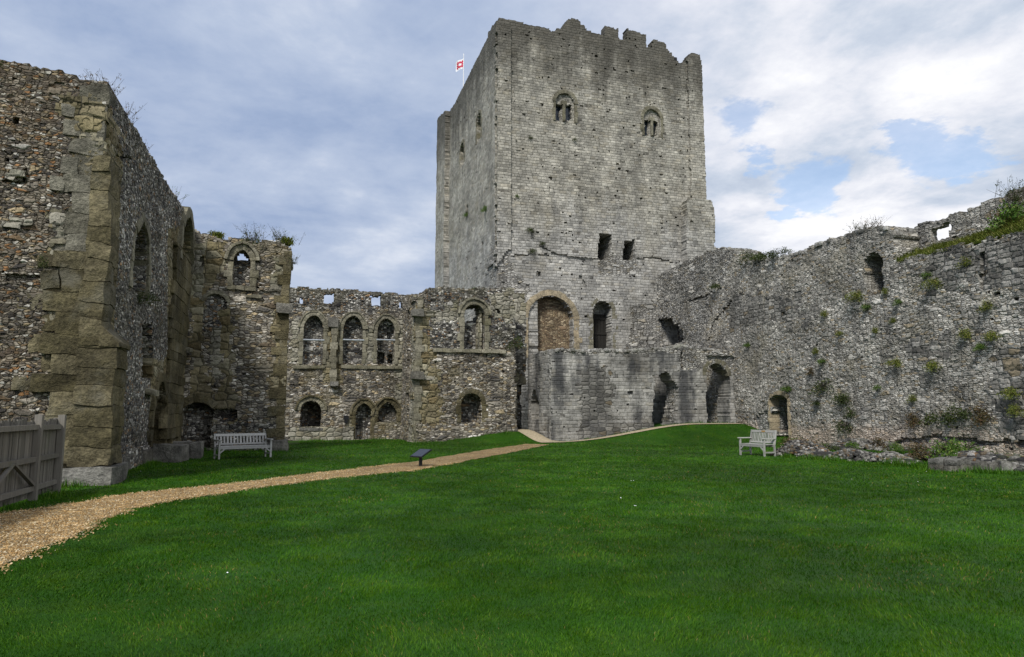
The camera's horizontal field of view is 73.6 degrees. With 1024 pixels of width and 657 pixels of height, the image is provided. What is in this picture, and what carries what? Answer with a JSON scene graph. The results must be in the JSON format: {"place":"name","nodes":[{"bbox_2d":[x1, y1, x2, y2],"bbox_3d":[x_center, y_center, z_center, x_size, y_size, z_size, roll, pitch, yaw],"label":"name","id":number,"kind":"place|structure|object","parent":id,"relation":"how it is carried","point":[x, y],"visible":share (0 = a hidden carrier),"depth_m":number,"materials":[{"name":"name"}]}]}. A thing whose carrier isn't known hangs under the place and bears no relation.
{"place":"outdoors","nodes":[
{"label":"outdoors","id":0,"kind":"place"},
{"bbox_2d":[0,444,548,573],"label":"gravel path","id":1,"kind":"structure","parent":0,"point":[462,457],"depth_m":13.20,"materials":[{"name":"beige gravel"}]},
{"bbox_2d":[0,423,1023,656],"bbox_3d":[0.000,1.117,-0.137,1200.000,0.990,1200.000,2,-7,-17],"label":"lawn","id":2,"kind":"structure","parent":0,"point":[699,430],"depth_m":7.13,"materials":[{"name":"plant"}]},
{"bbox_2d":[0,414,66,506],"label":"wooden fence","id":3,"kind":"object","parent":2,"relation":"on","point":[31,458],"visible":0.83,"depth_m":12.35,"materials":[{"name":"grey wood"}]},
{"bbox_2d":[0,59,203,486],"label":"ruined hall","id":4,"kind":"structure","parent":2,"relation":"on","point":[93,351],"depth_m":15.94,"materials":[{"name":"stone"}]},
{"bbox_2d":[31,254,48,268],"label":"wall weed","id":5,"kind":"object","parent":4,"relation":"attached to","point":[40,262],"depth_m":15.52,"materials":[{"name":"green plant"}]},
{"bbox_2d":[79,69,121,95],"bbox_3d":[-9.971,-5.929,16.726,1.015,0.659,0.958,6,-9,-40],"label":"wall top plant","id":6,"kind":"object","parent":4,"relation":"on","point":[103,79],"depth_m":16.62,"materials":[{"name":"brown plant"}]},
{"bbox_2d":[126,103,146,123],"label":"wall top plant","id":7,"kind":"object","parent":4,"relation":"on","point":[132,112],"depth_m":18.51,"materials":[{"name":"brown plant"}]},
{"bbox_2d":[135,289,161,306],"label":"sill plant","id":8,"kind":"object","parent":4,"relation":"on","point":[149,297],"visible":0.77,"depth_m":20.18,"materials":[{"name":"green plant"}]},
{"bbox_2d":[180,229,292,450],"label":"cross wall","id":9,"kind":"structure","parent":2,"relation":"on","point":[235,367],"depth_m":29.33,"materials":[{"name":"stone"}]},
{"bbox_2d":[206,230,225,238],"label":"wall top plant","id":10,"kind":"object","parent":9,"relation":"on","point":[219,234],"depth_m":29.68,"materials":[{"name":"green plant"}]},
{"bbox_2d":[237,235,261,249],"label":"wall top plant","id":11,"kind":"object","parent":9,"relation":"on","point":[248,240],"depth_m":29.93,"materials":[{"name":"green plant"}]},
{"bbox_2d":[236,223,266,241],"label":"wall top plant","id":12,"kind":"object","parent":9,"relation":"on","point":[249,238],"depth_m":30.17,"materials":[{"name":"green plant"}]},
{"bbox_2d":[269,226,305,244],"bbox_3d":[-10.021,-4.083,30.538,1.599,0.880,1.710,0,-7,-3],"label":"wall top plant","id":13,"kind":"object","parent":9,"relation":"on","point":[278,233],"depth_m":30.38,"materials":[{"name":"green plant"}]},
{"bbox_2d":[276,235,299,246],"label":"wall top plant","id":14,"kind":"object","parent":9,"relation":"on","point":[289,241],"depth_m":30.56,"materials":[{"name":"green plant"}]},
{"bbox_2d":[282,253,300,264],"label":"wall top plant","id":15,"kind":"object","parent":9,"relation":"on","point":[294,260],"depth_m":30.22,"materials":[{"name":"green plant"}]},
{"bbox_2d":[213,433,272,458],"bbox_3d":[-9.517,4.163,24.234,1.871,0.899,0.729,6,-9,-40],"label":"park bench","id":16,"kind":"object","parent":2,"relation":"on","point":[219,443],"visible":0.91,"depth_m":24.31,"materials":[{"name":"grey wood"}]},
{"bbox_2d":[284,286,420,440],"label":"back wall","id":17,"kind":"structure","parent":2,"relation":"on","point":[344,352],"depth_m":41.04,"materials":[{"name":"stone"}]},
{"bbox_2d":[343,415,348,422],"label":"notice board","id":18,"kind":"object","parent":17,"relation":"attached to","point":[345,418],"visible":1,"depth_m":40.46,"materials":[{"name":"black metal"}]},
{"bbox_2d":[410,449,431,465],"bbox_3d":[-2.735,3.929,20.535,0.538,0.610,0.418,-6,-9,42],"label":"information lectern","id":19,"kind":"object","parent":2,"relation":"on","point":[420,453],"visible":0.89,"depth_m":20.50,"materials":[{"name":"black metal"}]},
{"bbox_2d":[401,285,526,441],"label":"corner range","id":20,"kind":"structure","parent":2,"relation":"on","point":[461,378],"depth_m":38.62,"materials":[{"name":"stone"}]},
{"bbox_2d":[505,335,523,350],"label":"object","id":21,"kind":"object","parent":20,"relation":"attached to","point":[515,342],"visible":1,"depth_m":39.26,"materials":[{"name":"green plant"}]},
{"bbox_2d":[0,419,1023,512],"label":"long grass fringe","id":22,"kind":"object","parent":2,"relation":"on","point":[920,465],"visible":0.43,"depth_m":19.66,"materials":[{"name":"green plant"}]},
{"bbox_2d":[435,18,715,428],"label":"keep tower","id":23,"kind":"structure","parent":2,"relation":"on","point":[612,207],"depth_m":50.63,"materials":[{"name":"stone"}]},
{"bbox_2d":[456,53,463,85],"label":"flag","id":24,"kind":"object","parent":23,"relation":"on","point":[459,64],"visible":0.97,"depth_m":69.45,"materials":[{"name":"white fabric"}]},
{"bbox_2d":[555,106,560,120],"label":"window pane","id":25,"kind":"structure","parent":23,"relation":"in","point":[558,108],"depth_m":50.60,"materials":[{"name":"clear glass"}]},
{"bbox_2d":[565,106,569,121],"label":"window pane","id":26,"kind":"structure","parent":23,"relation":"in","point":[568,108],"depth_m":50.85,"materials":[{"name":"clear glass"}]},
{"bbox_2d":[593,314,606,348],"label":"timber door","id":27,"kind":"structure","parent":23,"relation":"in","point":[599,320],"depth_m":50.08,"materials":[{"name":"brown wood"}]},
{"bbox_2d":[644,121,646,135],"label":"window pane","id":28,"kind":"structure","parent":23,"relation":"in","point":[645,128],"depth_m":52.68,"materials":[{"name":"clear glass"}]},
{"bbox_2d":[527,344,735,440],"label":"forebuilding","id":29,"kind":"structure","parent":2,"relation":"on","point":[574,394],"depth_m":39.38,"materials":[{"name":"stone"}]},
{"bbox_2d":[737,429,776,456],"bbox_3d":[9.223,4.307,25.733,0.729,0.988,1.321,3,-8,-24],"label":"park bench","id":30,"kind":"object","parent":2,"relation":"on","point":[758,442],"visible":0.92,"depth_m":25.78,"materials":[{"name":"grey wood"}]},
{"bbox_2d":[773,436,797,451],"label":"flowering plant","id":31,"kind":"object","parent":2,"relation":"on","point":[787,439],"visible":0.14,"depth_m":26.67,"materials":[{"name":"green plant"}]},
{"bbox_2d":[769,439,831,456],"bbox_3d":[10.711,4.470,25.261,1.476,0.762,2.165,3,-8,-22],"label":"rubble mound","id":32,"kind":"object","parent":2,"relation":"on","point":[817,449],"visible":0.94,"depth_m":24.74,"materials":[{"name":"grey stone"}]},
{"bbox_2d":[798,437,828,450],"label":"flowering plant","id":33,"kind":"object","parent":32,"relation":"on","point":[807,440],"visible":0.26,"depth_m":24.93,"materials":[{"name":"brown plant"}]},
{"bbox_2d":[822,444,840,450],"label":"ground weed","id":34,"kind":"object","parent":2,"relation":"on","point":[835,448],"visible":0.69,"depth_m":26.34,"materials":[{"name":"green plant"}]},
{"bbox_2d":[656,187,1023,455],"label":"curtain wall","id":35,"kind":"structure","parent":2,"relation":"on","point":[769,310],"depth_m":31.70,"materials":[{"name":"stone"}]},
{"bbox_2d":[708,282,720,290],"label":"wall weed","id":36,"kind":"object","parent":35,"relation":"attached to","point":[712,286],"depth_m":43.19,"materials":[{"name":"green plant"}]},
{"bbox_2d":[735,249,767,264],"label":"wall top plant","id":37,"kind":"object","parent":35,"relation":"on","point":[747,257],"depth_m":40.41,"materials":[{"name":"green plant"}]},
{"bbox_2d":[746,252,776,263],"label":"wall top plant","id":38,"kind":"object","parent":35,"relation":"on","point":[758,257],"depth_m":39.25,"materials":[{"name":"green plant"}]},
{"bbox_2d":[762,246,793,259],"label":"wall top plant","id":39,"kind":"object","parent":35,"relation":"on","point":[773,254],"depth_m":38.00,"materials":[{"name":"green plant"}]},
{"bbox_2d":[778,385,791,392],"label":"wall weed","id":40,"kind":"object","parent":35,"relation":"attached to","point":[786,387],"depth_m":36.65,"materials":[{"name":"green plant"}]},
{"bbox_2d":[806,367,816,375],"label":"wall weed","id":41,"kind":"object","parent":35,"relation":"attached to","point":[809,370],"depth_m":35.05,"materials":[{"name":"brown plant"}]},
{"bbox_2d":[811,347,819,354],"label":"wall weed","id":42,"kind":"object","parent":35,"relation":"attached to","point":[814,350],"depth_m":34.78,"materials":[{"name":"green plant"}]},
{"bbox_2d":[810,400,821,406],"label":"wall weed","id":43,"kind":"object","parent":35,"relation":"attached to","point":[815,403],"depth_m":34.45,"materials":[{"name":"green plant"}]},
{"bbox_2d":[806,375,833,399],"bbox_3d":[15.588,2.938,34.182,1.415,1.270,1.621,7,-10,-44],"label":"wall weed","id":44,"kind":"object","parent":35,"relation":"attached to","point":[823,386],"depth_m":34.10,"materials":[{"name":"green plant"}]},
{"bbox_2d":[816,358,826,364],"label":"wall weed","id":45,"kind":"object","parent":35,"relation":"attached to","point":[820,361],"depth_m":34.22,"materials":[{"name":"green plant"}]},
{"bbox_2d":[831,390,850,405],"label":"wall weed","id":46,"kind":"object","parent":35,"relation":"attached to","point":[844,396],"depth_m":32.69,"materials":[{"name":"green plant"}]},
{"bbox_2d":[831,419,853,434],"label":"wall weed","id":47,"kind":"object","parent":35,"relation":"attached to","point":[842,425],"depth_m":32.66,"materials":[{"name":"green plant"}]},
{"bbox_2d":[843,405,857,419],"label":"wall weed","id":48,"kind":"object","parent":35,"relation":"attached to","point":[850,413],"depth_m":32.26,"materials":[{"name":"green plant"}]},
{"bbox_2d":[842,290,864,303],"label":"wall weed","id":49,"kind":"object","parent":35,"relation":"attached to","point":[856,294],"depth_m":32.22,"materials":[{"name":"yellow plant"}]},
{"bbox_2d":[843,220,869,232],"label":"wall top plant","id":50,"kind":"object","parent":35,"relation":"on","point":[858,227],"depth_m":32.69,"materials":[{"name":"green plant"}]},
{"bbox_2d":[861,304,870,310],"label":"wall weed","id":51,"kind":"object","parent":35,"relation":"attached to","point":[867,306],"depth_m":31.66,"materials":[{"name":"green plant"}]},
{"bbox_2d":[860,216,886,229],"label":"wall top plant","id":52,"kind":"object","parent":35,"relation":"on","point":[874,223],"depth_m":31.86,"materials":[{"name":"brown plant"}]},
{"bbox_2d":[883,357,901,366],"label":"wall weed","id":53,"kind":"object","parent":35,"relation":"attached to","point":[896,361],"depth_m":29.94,"materials":[{"name":"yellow plant"}]},
{"bbox_2d":[892,298,902,305],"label":"wall weed","id":54,"kind":"object","parent":35,"relation":"attached to","point":[897,301],"depth_m":29.95,"materials":[{"name":"green plant"}]},
{"bbox_2d":[904,394,917,403],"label":"wall weed","id":55,"kind":"object","parent":35,"relation":"attached to","point":[914,397],"depth_m":29.14,"materials":[{"name":"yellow plant"}]},
{"bbox_2d":[905,411,922,431],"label":"wall weed","id":56,"kind":"object","parent":35,"relation":"attached to","point":[912,422],"depth_m":28.93,"materials":[{"name":"brown plant"}]},
{"bbox_2d":[921,271,932,279],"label":"wall weed","id":57,"kind":"object","parent":35,"relation":"attached to","point":[927,273],"depth_m":28.63,"materials":[{"name":"green plant"}]},
{"bbox_2d":[919,277,941,291],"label":"wall weed","id":58,"kind":"object","parent":35,"relation":"attached to","point":[931,281],"depth_m":28.28,"materials":[{"name":"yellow plant"}]},
{"bbox_2d":[924,361,942,373],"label":"wall weed","id":59,"kind":"object","parent":35,"relation":"attached to","point":[930,366],"depth_m":28.10,"materials":[{"name":"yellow plant"}]},
{"bbox_2d":[918,409,956,427],"bbox_3d":[17.431,3.669,27.775,1.375,1.106,1.669,5,-9,-37],"label":"wall weed","id":60,"kind":"object","parent":35,"relation":"attached to","point":[935,418],"depth_m":27.81,"materials":[{"name":"green plant"}]},
{"bbox_2d":[940,403,972,422],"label":"wall weed","id":61,"kind":"object","parent":35,"relation":"attached to","point":[961,414],"depth_m":26.97,"materials":[{"name":"green plant"}]},
{"bbox_2d":[895,215,1023,262],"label":"ledge grass","id":62,"kind":"structure","parent":35,"relation":"on","point":[1012,227],"depth_m":27.12,"materials":[{"name":"green plant"}]},
{"bbox_2d":[954,256,971,267],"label":"wall weed","id":63,"kind":"object","parent":35,"relation":"attached to","point":[966,262],"depth_m":27.06,"materials":[{"name":"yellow plant"}]},
{"bbox_2d":[958,326,972,339],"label":"wall weed","id":64,"kind":"object","parent":35,"relation":"attached to","point":[964,334],"depth_m":26.90,"materials":[{"name":"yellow plant"}]},
{"bbox_2d":[972,342,985,351],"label":"wall weed","id":65,"kind":"object","parent":35,"relation":"attached to","point":[981,346],"depth_m":26.19,"materials":[{"name":"green plant"}]},
{"bbox_2d":[967,404,997,431],"bbox_3d":[17.803,3.377,25.970,1.031,1.108,1.362,-4,-8,30],"label":"wall weed","id":66,"kind":"object","parent":35,"relation":"attached to","point":[980,419],"depth_m":26.05,"materials":[{"name":"brown plant"}]},
{"bbox_2d":[976,300,996,312],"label":"wall weed","id":67,"kind":"object","parent":35,"relation":"attached to","point":[985,306],"depth_m":26.09,"materials":[{"name":"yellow plant"}]},
{"bbox_2d":[979,330,1001,342],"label":"wall weed","id":68,"kind":"object","parent":35,"relation":"attached to","point":[990,336],"depth_m":25.76,"materials":[{"name":"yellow plant"}]},
{"bbox_2d":[986,207,1014,231],"bbox_3d":[19.163,-3.991,26.640,1.289,1.630,1.702,-4,-8,29],"label":"wall top plant","id":69,"kind":"object","parent":35,"relation":"on","point":[998,214],"depth_m":26.89,"materials":[{"name":"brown plant"}]},
{"bbox_2d":[984,200,1023,232],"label":"wall top plant","id":70,"kind":"object","parent":35,"relation":"on","point":[1012,209],"depth_m":26.37,"materials":[{"name":"green plant"}]},
{"bbox_2d":[986,177,1023,201],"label":"wall top plant","id":71,"kind":"object","parent":35,"relation":"on","point":[1014,197],"depth_m":26.50,"materials":[{"name":"green plant"}]},
{"bbox_2d":[996,386,1020,401],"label":"wall weed","id":72,"kind":"object","parent":35,"relation":"attached to","point":[1010,392],"depth_m":24.97,"materials":[{"name":"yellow plant"}]},
{"bbox_2d":[1006,402,1023,417],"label":"wall weed","id":73,"kind":"object","parent":35,"relation":"attached to","point":[1014,408],"depth_m":24.79,"materials":[{"name":"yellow plant"}]},
{"bbox_2d":[827,438,913,450],"bbox_3d":[15.284,5.108,29.946,3.910,0.610,3.356,2,-7,-17],"label":"rubble heap","id":74,"kind":"object","parent":2,"relation":"on","point":[864,443],"visible":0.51,"depth_m":29.69,"materials":[{"name":"grey stone"}]},
{"bbox_2d":[843,441,861,448],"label":"ground weed","id":75,"kind":"object","parent":74,"relation":"on","point":[849,444],"visible":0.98,"depth_m":27.72,"materials":[{"name":"green plant"}]},
{"bbox_2d":[822,448,922,464],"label":"flint wall","id":76,"kind":"structure","parent":2,"relation":"on","point":[852,454],"depth_m":22.24,"materials":[{"name":"grey stone"}]},
{"bbox_2d":[869,436,890,450],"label":"ground weed","id":77,"kind":"object","parent":2,"relation":"on","point":[877,445],"visible":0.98,"depth_m":28.26,"materials":[{"name":"brown plant"}]},
{"bbox_2d":[885,441,904,453],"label":"ground plant","id":78,"kind":"object","parent":2,"relation":"on","point":[895,446],"visible":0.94,"depth_m":25.66,"materials":[{"name":"green plant"}]},
{"bbox_2d":[928,457,970,471],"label":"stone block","id":79,"kind":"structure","parent":2,"relation":"on","point":[945,463],"depth_m":18.97,"materials":[{"name":"grey stone"}]},
{"bbox_2d":[903,447,1023,471],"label":"fallen rubble","id":80,"kind":"object","parent":2,"relation":"on","point":[987,456],"visible":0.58,"depth_m":20.83,"materials":[{"name":"grey stone"}]},
{"bbox_2d":[901,440,931,459],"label":"ground weed","id":81,"kind":"object","parent":80,"relation":"on","point":[916,451],"visible":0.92,"depth_m":22.83,"materials":[{"name":"brown plant"}]},
{"bbox_2d":[924,439,959,461],"bbox_3d":[14.070,4.209,22.278,1.295,1.196,1.415,6,-9,-42],"label":"ground plant","id":82,"kind":"object","parent":80,"relation":"on","point":[945,449],"visible":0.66,"depth_m":22.24,"materials":[{"name":"green plant"}]},
{"bbox_2d":[935,433,974,454],"bbox_3d":[14.493,3.907,22.372,1.150,0.985,1.178,-5,-9,36],"label":"ground plant","id":83,"kind":"object","parent":80,"relation":"on","point":[956,443],"visible":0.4,"depth_m":22.28,"materials":[{"name":"green plant"}]},
{"bbox_2d":[955,441,987,451],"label":"ground plant","id":84,"kind":"object","parent":80,"relation":"on","point":[971,443],"visible":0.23,"depth_m":22.39,"materials":[{"name":"green plant"}]},
{"bbox_2d":[970,460,1023,470],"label":"kerb wall","id":85,"kind":"structure","parent":2,"relation":"on","point":[1006,465],"depth_m":19.17,"materials":[{"name":"grey stone"}]},
{"bbox_2d":[0,0,1023,307],"label":"sky","id":86,"kind":"structure","parent":0,"point":[317,119],"materials":[{"name":"blue"}]},
{"bbox_2d":[518,429,551,441],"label":"threshold path","id":87,"kind":"structure","parent":0,"point":[535,436],"depth_m":37.94,"materials":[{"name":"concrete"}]},
{"bbox_2d":[551,423,740,441],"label":"worn path","id":88,"kind":"structure","parent":0,"point":[645,430],"depth_m":38.58,"materials":[{"name":"beige gravel"}]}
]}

